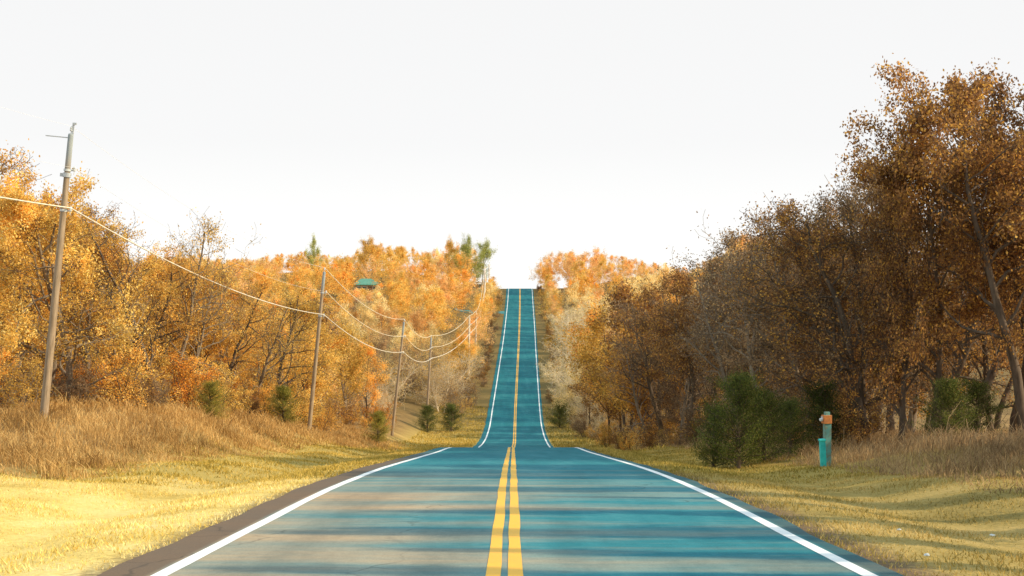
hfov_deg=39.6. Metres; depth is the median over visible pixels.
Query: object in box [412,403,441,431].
cedar tree
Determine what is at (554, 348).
bare shrub
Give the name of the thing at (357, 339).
overhead wire
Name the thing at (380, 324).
oak tree
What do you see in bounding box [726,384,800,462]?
cedar tree
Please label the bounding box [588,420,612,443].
autumn shrub
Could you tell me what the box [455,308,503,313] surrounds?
driveway
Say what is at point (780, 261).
oak tree
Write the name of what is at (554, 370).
bare shrub
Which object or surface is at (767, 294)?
oak tree
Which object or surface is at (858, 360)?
oak tree
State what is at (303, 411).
autumn shrub
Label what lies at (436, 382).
bare shrub
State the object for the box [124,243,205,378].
oak tree
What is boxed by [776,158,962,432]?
oak tree
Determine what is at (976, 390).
cedar tree
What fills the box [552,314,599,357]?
bare shrub
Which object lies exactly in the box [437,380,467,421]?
bare shrub
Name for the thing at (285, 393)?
cedar tree
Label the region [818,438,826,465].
utility pedestal
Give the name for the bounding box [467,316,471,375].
utility pole
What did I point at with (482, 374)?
autumn shrub
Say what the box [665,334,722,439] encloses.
bare tree
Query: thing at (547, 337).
autumn shrub
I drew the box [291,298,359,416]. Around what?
oak tree
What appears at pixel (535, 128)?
sky
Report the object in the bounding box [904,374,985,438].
cedar tree
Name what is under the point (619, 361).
oak tree
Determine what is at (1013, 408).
oak tree
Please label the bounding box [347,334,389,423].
oak tree
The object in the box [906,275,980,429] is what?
oak tree
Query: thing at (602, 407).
oak tree
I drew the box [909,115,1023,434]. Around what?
oak tree
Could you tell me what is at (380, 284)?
oak tree
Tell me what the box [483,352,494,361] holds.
autumn shrub
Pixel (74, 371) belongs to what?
autumn shrub
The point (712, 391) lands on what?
oak tree
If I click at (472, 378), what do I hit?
bare shrub
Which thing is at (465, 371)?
bare shrub
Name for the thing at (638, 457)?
verge grass
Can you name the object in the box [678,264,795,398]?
oak tree
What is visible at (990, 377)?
tree
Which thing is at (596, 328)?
oak tree
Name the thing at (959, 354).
oak tree
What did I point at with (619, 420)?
oak tree
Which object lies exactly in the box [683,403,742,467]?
cedar tree
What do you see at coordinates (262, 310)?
oak tree
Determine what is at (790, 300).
oak tree
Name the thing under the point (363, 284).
house
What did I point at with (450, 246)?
oak tree
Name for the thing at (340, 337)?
oak tree
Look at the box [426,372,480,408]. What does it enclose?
bare shrub
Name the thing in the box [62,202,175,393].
oak tree
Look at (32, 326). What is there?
oak tree
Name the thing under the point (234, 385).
autumn shrub
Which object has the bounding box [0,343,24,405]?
autumn shrub
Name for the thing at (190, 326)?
oak tree
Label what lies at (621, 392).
oak tree
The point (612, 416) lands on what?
oak tree
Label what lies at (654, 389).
oak tree
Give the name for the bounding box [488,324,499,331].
autumn shrub
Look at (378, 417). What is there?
cedar tree
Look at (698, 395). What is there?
oak tree
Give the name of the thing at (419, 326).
oak tree
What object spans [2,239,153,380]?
oak tree
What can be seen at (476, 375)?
autumn shrub
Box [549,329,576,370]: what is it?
bare shrub
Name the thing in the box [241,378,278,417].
autumn shrub
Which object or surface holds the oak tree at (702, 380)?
on the ground at (408, 411)
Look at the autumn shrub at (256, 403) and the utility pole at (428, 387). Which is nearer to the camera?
the autumn shrub at (256, 403)
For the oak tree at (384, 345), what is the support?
on the ground at (408, 411)
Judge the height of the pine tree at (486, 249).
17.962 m
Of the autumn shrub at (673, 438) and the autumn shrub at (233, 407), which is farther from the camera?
the autumn shrub at (673, 438)
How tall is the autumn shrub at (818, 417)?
2.707 m
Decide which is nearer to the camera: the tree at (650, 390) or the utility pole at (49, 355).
the utility pole at (49, 355)
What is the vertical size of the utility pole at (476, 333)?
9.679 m
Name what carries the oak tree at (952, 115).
on the ground at (408, 411)
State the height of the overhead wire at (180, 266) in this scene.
4.571 m
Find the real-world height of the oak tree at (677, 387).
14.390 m
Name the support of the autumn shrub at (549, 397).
on the ground at (408, 411)
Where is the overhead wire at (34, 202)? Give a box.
[0,196,70,208]
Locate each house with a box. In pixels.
[354,279,377,296]
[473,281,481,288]
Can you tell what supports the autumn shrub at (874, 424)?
on the ground at (408, 411)
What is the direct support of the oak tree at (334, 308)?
on the ground at (408, 411)
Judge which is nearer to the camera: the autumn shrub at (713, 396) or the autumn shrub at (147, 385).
the autumn shrub at (147, 385)
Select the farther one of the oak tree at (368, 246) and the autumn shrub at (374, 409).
the oak tree at (368, 246)
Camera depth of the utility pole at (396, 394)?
140.90 m
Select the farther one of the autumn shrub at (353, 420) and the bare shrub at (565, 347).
the bare shrub at (565, 347)
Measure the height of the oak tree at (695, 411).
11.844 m
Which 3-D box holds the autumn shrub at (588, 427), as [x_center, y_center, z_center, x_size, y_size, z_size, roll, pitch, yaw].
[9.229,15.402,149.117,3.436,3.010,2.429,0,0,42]
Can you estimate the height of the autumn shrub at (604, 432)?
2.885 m
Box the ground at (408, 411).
[0,271,1023,575]
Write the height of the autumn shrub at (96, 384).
2.299 m
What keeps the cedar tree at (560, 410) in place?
on the ground at (408, 411)
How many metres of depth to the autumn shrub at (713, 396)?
77.06 m
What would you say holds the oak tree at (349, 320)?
on the ground at (408, 411)
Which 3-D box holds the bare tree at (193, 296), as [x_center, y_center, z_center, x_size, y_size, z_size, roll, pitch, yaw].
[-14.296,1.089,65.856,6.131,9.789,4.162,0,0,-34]
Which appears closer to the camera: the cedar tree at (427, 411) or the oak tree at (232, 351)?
the oak tree at (232, 351)
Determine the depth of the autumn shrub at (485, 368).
237.71 m
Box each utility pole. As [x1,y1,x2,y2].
[39,123,76,417]
[307,268,326,430]
[391,319,404,435]
[426,336,432,404]
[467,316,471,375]
[474,313,476,360]
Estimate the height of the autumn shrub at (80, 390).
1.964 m
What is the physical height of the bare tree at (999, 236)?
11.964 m
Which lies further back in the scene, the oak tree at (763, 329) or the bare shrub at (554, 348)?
the bare shrub at (554, 348)
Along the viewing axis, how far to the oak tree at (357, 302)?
233.55 m
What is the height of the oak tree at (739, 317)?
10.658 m
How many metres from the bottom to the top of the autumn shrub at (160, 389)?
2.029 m
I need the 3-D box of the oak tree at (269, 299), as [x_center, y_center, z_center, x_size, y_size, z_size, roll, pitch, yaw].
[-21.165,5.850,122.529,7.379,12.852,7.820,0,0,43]
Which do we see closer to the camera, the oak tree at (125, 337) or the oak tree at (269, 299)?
the oak tree at (125, 337)
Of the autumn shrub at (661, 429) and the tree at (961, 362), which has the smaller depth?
the tree at (961, 362)
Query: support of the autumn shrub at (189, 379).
on the ground at (408, 411)
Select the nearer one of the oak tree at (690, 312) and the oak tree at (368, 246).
the oak tree at (690, 312)
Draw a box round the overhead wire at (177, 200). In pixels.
[74,128,324,267]
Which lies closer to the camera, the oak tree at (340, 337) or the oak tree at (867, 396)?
the oak tree at (867, 396)
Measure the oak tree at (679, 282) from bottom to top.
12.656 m
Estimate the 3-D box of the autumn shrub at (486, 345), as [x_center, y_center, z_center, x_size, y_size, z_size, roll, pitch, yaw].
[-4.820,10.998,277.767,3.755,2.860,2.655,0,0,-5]
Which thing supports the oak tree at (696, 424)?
on the ground at (408, 411)
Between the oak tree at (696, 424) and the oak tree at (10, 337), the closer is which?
the oak tree at (10, 337)
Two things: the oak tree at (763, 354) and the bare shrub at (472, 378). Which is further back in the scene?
the bare shrub at (472, 378)
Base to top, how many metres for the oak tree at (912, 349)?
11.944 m
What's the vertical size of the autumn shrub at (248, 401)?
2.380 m
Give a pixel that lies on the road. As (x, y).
(513, 491)
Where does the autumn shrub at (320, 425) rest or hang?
on the ground at (408, 411)
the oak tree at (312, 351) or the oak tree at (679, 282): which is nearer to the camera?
the oak tree at (679, 282)
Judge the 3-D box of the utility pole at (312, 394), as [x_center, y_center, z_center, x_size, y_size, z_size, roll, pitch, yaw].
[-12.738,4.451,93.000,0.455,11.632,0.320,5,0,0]
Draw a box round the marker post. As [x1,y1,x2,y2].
[819,412,831,465]
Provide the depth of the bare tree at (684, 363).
103.34 m
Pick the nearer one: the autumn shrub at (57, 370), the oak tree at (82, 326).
the autumn shrub at (57, 370)
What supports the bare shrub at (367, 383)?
on the ground at (408, 411)
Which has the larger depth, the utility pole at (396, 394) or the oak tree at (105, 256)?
the utility pole at (396, 394)
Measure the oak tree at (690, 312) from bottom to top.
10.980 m
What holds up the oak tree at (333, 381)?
on the ground at (408, 411)
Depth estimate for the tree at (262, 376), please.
96.89 m
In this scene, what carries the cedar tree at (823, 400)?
on the ground at (408, 411)
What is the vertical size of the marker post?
1.870 m
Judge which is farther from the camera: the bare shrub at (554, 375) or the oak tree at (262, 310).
the bare shrub at (554, 375)
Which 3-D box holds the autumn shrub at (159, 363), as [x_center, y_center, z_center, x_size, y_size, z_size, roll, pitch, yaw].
[-15.616,4.209,61.074,2.511,2.876,3.129,0,0,-37]
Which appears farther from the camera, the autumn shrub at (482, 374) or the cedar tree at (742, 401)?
the autumn shrub at (482, 374)
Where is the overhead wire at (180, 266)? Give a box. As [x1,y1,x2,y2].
[72,208,323,314]
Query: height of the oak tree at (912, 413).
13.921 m
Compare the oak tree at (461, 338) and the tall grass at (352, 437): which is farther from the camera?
the oak tree at (461, 338)
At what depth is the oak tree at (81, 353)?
65.30 m
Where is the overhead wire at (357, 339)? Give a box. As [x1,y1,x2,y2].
[324,315,400,352]
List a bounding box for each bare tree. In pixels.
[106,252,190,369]
[138,207,265,382]
[556,308,581,371]
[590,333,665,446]
[634,290,720,422]
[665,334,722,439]
[666,232,805,444]
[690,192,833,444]
[845,288,907,430]
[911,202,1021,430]
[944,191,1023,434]
[972,328,1023,428]
[975,143,1023,305]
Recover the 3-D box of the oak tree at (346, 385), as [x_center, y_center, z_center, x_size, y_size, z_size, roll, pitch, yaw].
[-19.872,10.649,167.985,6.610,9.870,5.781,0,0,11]
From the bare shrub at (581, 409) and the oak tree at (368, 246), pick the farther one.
the oak tree at (368, 246)
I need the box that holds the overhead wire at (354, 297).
[325,268,393,318]
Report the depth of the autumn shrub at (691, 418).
81.93 m
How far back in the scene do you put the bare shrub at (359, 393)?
151.35 m
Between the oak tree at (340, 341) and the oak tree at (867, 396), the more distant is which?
the oak tree at (340, 341)
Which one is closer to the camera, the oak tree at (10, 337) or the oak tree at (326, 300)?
the oak tree at (10, 337)
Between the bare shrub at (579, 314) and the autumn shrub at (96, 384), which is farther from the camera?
the bare shrub at (579, 314)
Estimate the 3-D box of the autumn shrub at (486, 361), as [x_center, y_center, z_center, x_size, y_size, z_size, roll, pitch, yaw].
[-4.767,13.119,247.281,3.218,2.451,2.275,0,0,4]
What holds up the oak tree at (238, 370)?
on the ground at (408, 411)
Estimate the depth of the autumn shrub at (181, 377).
65.41 m
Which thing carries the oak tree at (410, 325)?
on the ground at (408, 411)
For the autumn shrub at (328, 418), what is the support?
on the ground at (408, 411)
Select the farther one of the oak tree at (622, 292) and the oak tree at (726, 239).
the oak tree at (622, 292)
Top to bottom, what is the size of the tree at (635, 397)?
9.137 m
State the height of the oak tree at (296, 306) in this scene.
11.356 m
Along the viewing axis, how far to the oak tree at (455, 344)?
216.01 m
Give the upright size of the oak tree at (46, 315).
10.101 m
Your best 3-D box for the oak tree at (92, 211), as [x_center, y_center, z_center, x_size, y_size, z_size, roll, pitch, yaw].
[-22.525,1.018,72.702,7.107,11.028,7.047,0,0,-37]
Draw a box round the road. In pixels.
[97,289,903,575]
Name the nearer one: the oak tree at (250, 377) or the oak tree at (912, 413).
the oak tree at (912, 413)
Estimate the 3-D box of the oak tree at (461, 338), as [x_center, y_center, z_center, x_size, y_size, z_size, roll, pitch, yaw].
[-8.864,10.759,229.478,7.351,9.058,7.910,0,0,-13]
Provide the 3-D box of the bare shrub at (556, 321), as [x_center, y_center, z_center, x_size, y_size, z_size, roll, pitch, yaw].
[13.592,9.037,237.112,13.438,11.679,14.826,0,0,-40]
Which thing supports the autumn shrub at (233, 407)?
on the ground at (408, 411)
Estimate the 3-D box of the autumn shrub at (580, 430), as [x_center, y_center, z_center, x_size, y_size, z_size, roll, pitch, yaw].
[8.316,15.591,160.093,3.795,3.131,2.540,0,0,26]
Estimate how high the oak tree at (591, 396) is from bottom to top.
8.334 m
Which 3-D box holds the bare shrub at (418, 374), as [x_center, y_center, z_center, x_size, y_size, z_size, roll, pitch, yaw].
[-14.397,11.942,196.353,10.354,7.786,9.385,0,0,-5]
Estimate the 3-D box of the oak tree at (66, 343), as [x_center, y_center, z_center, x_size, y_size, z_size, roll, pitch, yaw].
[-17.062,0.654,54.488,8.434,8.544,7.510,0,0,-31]
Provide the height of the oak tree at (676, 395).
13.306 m
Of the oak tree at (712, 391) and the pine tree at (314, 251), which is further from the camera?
the pine tree at (314, 251)
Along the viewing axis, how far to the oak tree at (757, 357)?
61.23 m
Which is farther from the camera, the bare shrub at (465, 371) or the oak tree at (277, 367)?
the bare shrub at (465, 371)
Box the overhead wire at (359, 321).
[327,293,400,336]
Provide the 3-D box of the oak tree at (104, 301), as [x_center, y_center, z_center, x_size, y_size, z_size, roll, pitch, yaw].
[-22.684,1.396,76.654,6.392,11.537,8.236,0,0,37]
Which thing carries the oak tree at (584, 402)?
on the ground at (408, 411)
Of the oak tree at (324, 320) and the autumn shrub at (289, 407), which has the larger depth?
the oak tree at (324, 320)
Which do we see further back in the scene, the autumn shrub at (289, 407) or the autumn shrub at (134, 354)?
the autumn shrub at (289, 407)
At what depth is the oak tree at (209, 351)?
76.29 m
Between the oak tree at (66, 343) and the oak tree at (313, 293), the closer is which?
the oak tree at (66, 343)
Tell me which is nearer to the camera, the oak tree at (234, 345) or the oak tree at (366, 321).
the oak tree at (234, 345)
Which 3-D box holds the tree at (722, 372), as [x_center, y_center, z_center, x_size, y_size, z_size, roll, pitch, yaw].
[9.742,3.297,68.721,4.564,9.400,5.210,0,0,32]
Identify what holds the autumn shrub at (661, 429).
on the ground at (408, 411)
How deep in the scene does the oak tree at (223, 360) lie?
80.56 m
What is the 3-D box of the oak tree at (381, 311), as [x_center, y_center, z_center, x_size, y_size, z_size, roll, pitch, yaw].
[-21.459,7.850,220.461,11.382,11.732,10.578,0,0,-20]
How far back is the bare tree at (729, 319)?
63.61 m
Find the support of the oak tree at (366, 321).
on the ground at (408, 411)
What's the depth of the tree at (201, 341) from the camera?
71.12 m
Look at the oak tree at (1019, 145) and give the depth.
43.64 m
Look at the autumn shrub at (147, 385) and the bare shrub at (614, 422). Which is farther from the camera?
the bare shrub at (614, 422)
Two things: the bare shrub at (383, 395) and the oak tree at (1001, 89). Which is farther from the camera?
the bare shrub at (383, 395)
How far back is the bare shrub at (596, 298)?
278.77 m
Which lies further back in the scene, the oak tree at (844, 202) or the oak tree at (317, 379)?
the oak tree at (317, 379)
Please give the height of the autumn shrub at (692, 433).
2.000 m
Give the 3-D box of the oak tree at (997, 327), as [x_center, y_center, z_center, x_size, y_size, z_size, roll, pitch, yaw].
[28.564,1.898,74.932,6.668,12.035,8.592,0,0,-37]
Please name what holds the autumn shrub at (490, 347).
on the ground at (408, 411)
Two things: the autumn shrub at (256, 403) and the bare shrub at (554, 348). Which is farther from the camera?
the bare shrub at (554, 348)
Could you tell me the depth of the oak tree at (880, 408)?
85.26 m
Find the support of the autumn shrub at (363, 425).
on the ground at (408, 411)
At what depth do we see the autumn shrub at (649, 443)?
100.61 m
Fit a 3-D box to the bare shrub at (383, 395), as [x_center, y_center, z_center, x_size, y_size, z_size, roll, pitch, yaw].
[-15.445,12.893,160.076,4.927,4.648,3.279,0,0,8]
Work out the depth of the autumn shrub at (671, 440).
89.40 m
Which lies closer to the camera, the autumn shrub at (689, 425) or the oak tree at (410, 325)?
the autumn shrub at (689, 425)
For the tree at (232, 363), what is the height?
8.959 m
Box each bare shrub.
[332,376,370,422]
[347,363,386,413]
[349,370,392,414]
[361,384,393,413]
[368,358,425,408]
[382,347,442,399]
[387,337,449,393]
[410,360,467,411]
[411,335,467,389]
[411,350,487,398]
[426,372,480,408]
[430,352,480,391]
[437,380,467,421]
[452,367,481,395]
[459,361,479,382]
[535,351,589,399]
[539,328,589,385]
[542,363,587,410]
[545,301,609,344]
[549,307,602,347]
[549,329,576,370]
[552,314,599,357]
[563,299,602,333]
[564,394,599,427]
[566,379,600,426]
[583,287,610,327]
[588,402,617,442]
[597,407,628,436]
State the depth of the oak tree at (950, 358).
84.67 m
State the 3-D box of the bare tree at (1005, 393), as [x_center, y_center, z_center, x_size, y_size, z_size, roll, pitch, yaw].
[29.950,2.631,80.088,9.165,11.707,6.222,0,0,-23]
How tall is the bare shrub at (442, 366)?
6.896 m
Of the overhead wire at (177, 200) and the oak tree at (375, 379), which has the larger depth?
the oak tree at (375, 379)
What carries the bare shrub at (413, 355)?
on the ground at (408, 411)
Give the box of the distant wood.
[147,234,775,352]
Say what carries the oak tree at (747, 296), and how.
on the ground at (408, 411)
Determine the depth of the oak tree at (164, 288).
62.61 m
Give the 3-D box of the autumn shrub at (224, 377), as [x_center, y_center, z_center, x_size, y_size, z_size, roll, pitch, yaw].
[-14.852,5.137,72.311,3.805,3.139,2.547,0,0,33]
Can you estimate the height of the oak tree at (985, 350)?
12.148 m
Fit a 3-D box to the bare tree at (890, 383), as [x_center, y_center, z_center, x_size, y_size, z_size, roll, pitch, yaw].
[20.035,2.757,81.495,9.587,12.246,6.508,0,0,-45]
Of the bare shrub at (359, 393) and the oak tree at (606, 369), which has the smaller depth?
the oak tree at (606, 369)
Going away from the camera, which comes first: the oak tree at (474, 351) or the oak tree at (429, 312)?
the oak tree at (474, 351)
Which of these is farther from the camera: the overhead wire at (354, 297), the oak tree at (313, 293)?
the oak tree at (313, 293)
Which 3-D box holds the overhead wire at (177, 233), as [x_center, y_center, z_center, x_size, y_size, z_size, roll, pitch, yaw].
[-13.699,-1.978,71.250,0.010,4.419,43.609,0,0,4]
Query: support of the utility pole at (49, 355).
on the ground at (408, 411)
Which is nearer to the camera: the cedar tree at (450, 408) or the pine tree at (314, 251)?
the cedar tree at (450, 408)
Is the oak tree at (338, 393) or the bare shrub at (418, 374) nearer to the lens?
the oak tree at (338, 393)
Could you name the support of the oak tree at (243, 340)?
on the ground at (408, 411)
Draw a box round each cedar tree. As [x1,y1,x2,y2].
[188,378,230,419]
[263,384,304,425]
[361,408,397,443]
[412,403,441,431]
[437,401,466,430]
[545,399,575,428]
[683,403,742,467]
[691,366,795,468]
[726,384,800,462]
[760,395,822,456]
[786,376,864,449]
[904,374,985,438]
[950,376,1014,438]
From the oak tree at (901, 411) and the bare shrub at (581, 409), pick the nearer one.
the oak tree at (901, 411)
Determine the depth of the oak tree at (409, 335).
207.06 m
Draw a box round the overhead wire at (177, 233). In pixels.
[78,170,313,289]
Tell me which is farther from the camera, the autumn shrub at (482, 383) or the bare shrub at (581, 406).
the autumn shrub at (482, 383)
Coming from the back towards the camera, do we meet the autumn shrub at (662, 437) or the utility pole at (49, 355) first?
the autumn shrub at (662, 437)
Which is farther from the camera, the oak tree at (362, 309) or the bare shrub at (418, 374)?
the oak tree at (362, 309)
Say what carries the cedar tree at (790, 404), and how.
on the ground at (408, 411)
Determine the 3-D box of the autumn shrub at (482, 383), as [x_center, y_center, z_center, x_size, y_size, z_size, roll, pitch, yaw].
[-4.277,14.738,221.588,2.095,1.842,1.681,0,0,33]
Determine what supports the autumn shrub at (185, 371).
on the ground at (408, 411)
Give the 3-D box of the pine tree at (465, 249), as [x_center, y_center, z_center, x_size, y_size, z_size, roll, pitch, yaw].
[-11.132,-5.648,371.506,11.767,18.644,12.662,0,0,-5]
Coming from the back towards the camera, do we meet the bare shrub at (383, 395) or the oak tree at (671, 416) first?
the bare shrub at (383, 395)
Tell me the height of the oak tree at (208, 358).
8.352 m
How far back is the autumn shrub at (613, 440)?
121.95 m
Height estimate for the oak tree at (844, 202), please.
10.292 m
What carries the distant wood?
on the ground at (408, 411)
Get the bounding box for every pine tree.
[301,232,324,268]
[448,233,490,297]
[471,236,497,293]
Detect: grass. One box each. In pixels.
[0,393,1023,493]
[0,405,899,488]
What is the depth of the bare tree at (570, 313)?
242.75 m
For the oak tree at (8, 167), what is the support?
on the ground at (408, 411)
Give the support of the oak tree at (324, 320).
on the ground at (408, 411)
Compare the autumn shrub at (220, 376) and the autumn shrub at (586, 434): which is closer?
the autumn shrub at (220, 376)
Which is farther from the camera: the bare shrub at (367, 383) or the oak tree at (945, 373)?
the bare shrub at (367, 383)
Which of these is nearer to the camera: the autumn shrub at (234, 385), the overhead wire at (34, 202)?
the overhead wire at (34, 202)
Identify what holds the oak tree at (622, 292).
on the ground at (408, 411)
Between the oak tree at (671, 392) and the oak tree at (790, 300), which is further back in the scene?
the oak tree at (671, 392)
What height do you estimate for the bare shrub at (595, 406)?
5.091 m
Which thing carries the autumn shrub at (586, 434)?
on the ground at (408, 411)
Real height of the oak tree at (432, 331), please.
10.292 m
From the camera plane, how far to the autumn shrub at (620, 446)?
116.36 m
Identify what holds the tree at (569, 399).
on the ground at (408, 411)
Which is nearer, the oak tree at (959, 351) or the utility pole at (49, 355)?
the utility pole at (49, 355)
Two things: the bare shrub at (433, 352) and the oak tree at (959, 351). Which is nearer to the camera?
the oak tree at (959, 351)
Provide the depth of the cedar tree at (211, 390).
63.93 m
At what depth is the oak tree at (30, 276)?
61.21 m
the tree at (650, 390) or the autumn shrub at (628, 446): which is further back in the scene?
the autumn shrub at (628, 446)
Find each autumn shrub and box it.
[0,338,19,399]
[0,340,77,403]
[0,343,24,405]
[0,356,59,409]
[43,355,128,403]
[52,360,107,404]
[78,334,157,408]
[81,364,148,406]
[118,352,180,403]
[119,364,164,407]
[131,374,173,408]
[155,352,206,404]
[157,347,219,407]
[158,352,210,409]
[195,360,236,409]
[197,360,248,409]
[198,367,244,404]
[216,376,253,414]
[233,386,271,414]
[239,389,266,416]
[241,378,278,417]
[270,398,299,423]
[275,384,328,427]
[297,394,344,431]
[305,404,340,433]
[341,402,363,425]
[360,400,400,426]
[360,415,373,429]
[473,366,484,377]
[474,362,491,372]
[474,371,490,382]
[477,357,492,366]
[480,337,496,347]
[480,378,489,386]
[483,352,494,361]
[484,345,493,352]
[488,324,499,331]
[492,311,500,319]
[542,334,552,343]
[544,390,558,402]
[569,414,598,437]
[584,423,597,439]
[586,422,610,441]
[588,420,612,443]
[594,421,616,446]
[609,428,634,449]
[614,425,645,450]
[618,438,630,450]
[637,424,658,448]
[643,427,660,448]
[653,427,674,444]
[654,424,684,445]
[658,426,688,445]
[665,431,677,445]
[674,400,718,441]
[678,410,705,444]
[682,419,702,444]
[697,393,731,441]
[786,390,851,446]
[817,385,889,447]
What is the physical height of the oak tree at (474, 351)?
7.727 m
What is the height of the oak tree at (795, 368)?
10.442 m
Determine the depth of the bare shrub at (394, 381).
182.54 m
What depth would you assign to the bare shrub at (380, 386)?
167.51 m
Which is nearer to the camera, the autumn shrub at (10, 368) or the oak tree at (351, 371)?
the autumn shrub at (10, 368)
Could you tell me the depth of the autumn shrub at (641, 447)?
103.90 m
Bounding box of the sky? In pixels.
[0,0,1023,294]
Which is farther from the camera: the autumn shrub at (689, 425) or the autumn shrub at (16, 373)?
the autumn shrub at (689, 425)
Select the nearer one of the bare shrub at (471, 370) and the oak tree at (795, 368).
the oak tree at (795, 368)
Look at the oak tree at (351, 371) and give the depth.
135.59 m
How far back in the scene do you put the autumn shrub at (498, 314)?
330.82 m
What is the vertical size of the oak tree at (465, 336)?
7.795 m
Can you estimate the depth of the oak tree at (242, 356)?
93.08 m
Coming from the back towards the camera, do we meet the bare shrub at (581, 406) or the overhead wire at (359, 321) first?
the bare shrub at (581, 406)
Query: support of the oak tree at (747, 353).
on the ground at (408, 411)
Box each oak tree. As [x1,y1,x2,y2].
[0,138,51,336]
[0,161,152,402]
[0,170,115,402]
[0,190,83,361]
[0,191,161,407]
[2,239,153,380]
[9,200,80,401]
[15,211,149,398]
[22,201,130,397]
[26,222,143,398]
[34,212,154,391]
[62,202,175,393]
[62,220,183,400]
[66,257,164,392]
[96,252,247,391]
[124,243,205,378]
[146,274,236,369]
[148,269,253,402]
[159,263,243,374]
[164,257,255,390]
[166,273,264,376]
[190,263,267,371]
[191,273,259,378]
[198,274,267,407]
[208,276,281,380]
[210,310,254,405]
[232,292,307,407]
[234,304,306,404]
[236,349,270,398]
[238,304,356,403]
[239,288,297,404]
[249,309,292,402]
[253,278,341,400]
[265,289,343,405]
[273,326,347,404]
[289,306,361,420]
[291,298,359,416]
[301,292,319,301]
[308,292,363,408]
[317,320,378,422]
[318,347,348,412]
[323,296,334,306]
[326,346,366,400]
[327,301,352,328]
[332,300,367,358]
[332,357,368,409]
[346,310,389,353]
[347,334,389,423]
[348,295,383,341]
[351,292,387,376]
[352,302,412,371]
[354,235,381,281]
[363,329,426,393]
[372,305,388,352]
[375,283,384,296]
[381,321,425,381]
[390,302,440,367]
[398,306,424,355]
[406,308,443,353]
[410,320,450,381]
[442,328,477,367]
[443,235,460,292]
[445,339,480,371]
[447,341,473,387]
[459,333,473,366]
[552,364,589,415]
[555,293,634,441]
[564,300,649,444]
[565,325,621,443]
[574,365,600,436]
[575,367,629,421]
[580,329,629,431]
[586,277,684,447]
[586,317,669,429]
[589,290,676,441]
[589,384,629,429]
[598,288,696,435]
[604,331,684,450]
[609,259,731,443]
[610,295,707,431]
[624,288,715,425]
[650,293,685,428]
[662,311,703,423]
[663,386,720,427]
[664,245,759,395]
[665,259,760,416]
[670,282,741,439]
[671,279,739,412]
[674,294,727,425]
[675,226,817,388]
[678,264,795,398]
[679,340,728,403]
[697,238,791,435]
[702,191,927,441]
[704,221,818,426]
[705,231,877,425]
[716,250,962,444]
[716,262,824,404]
[726,199,945,434]
[729,192,888,430]
[743,210,880,434]
[757,175,932,438]
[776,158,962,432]
[783,257,883,410]
[823,147,980,433]
[828,53,1023,433]
[830,180,964,439]
[831,111,1023,434]
[845,334,932,423]
[854,228,968,432]
[886,255,999,429]
[891,244,1022,430]
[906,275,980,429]
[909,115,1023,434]
[917,264,1018,428]
[922,73,1023,308]
[924,277,1011,401]
[930,245,1020,430]
[951,237,1023,433]
[975,84,1023,342]
[978,294,1022,346]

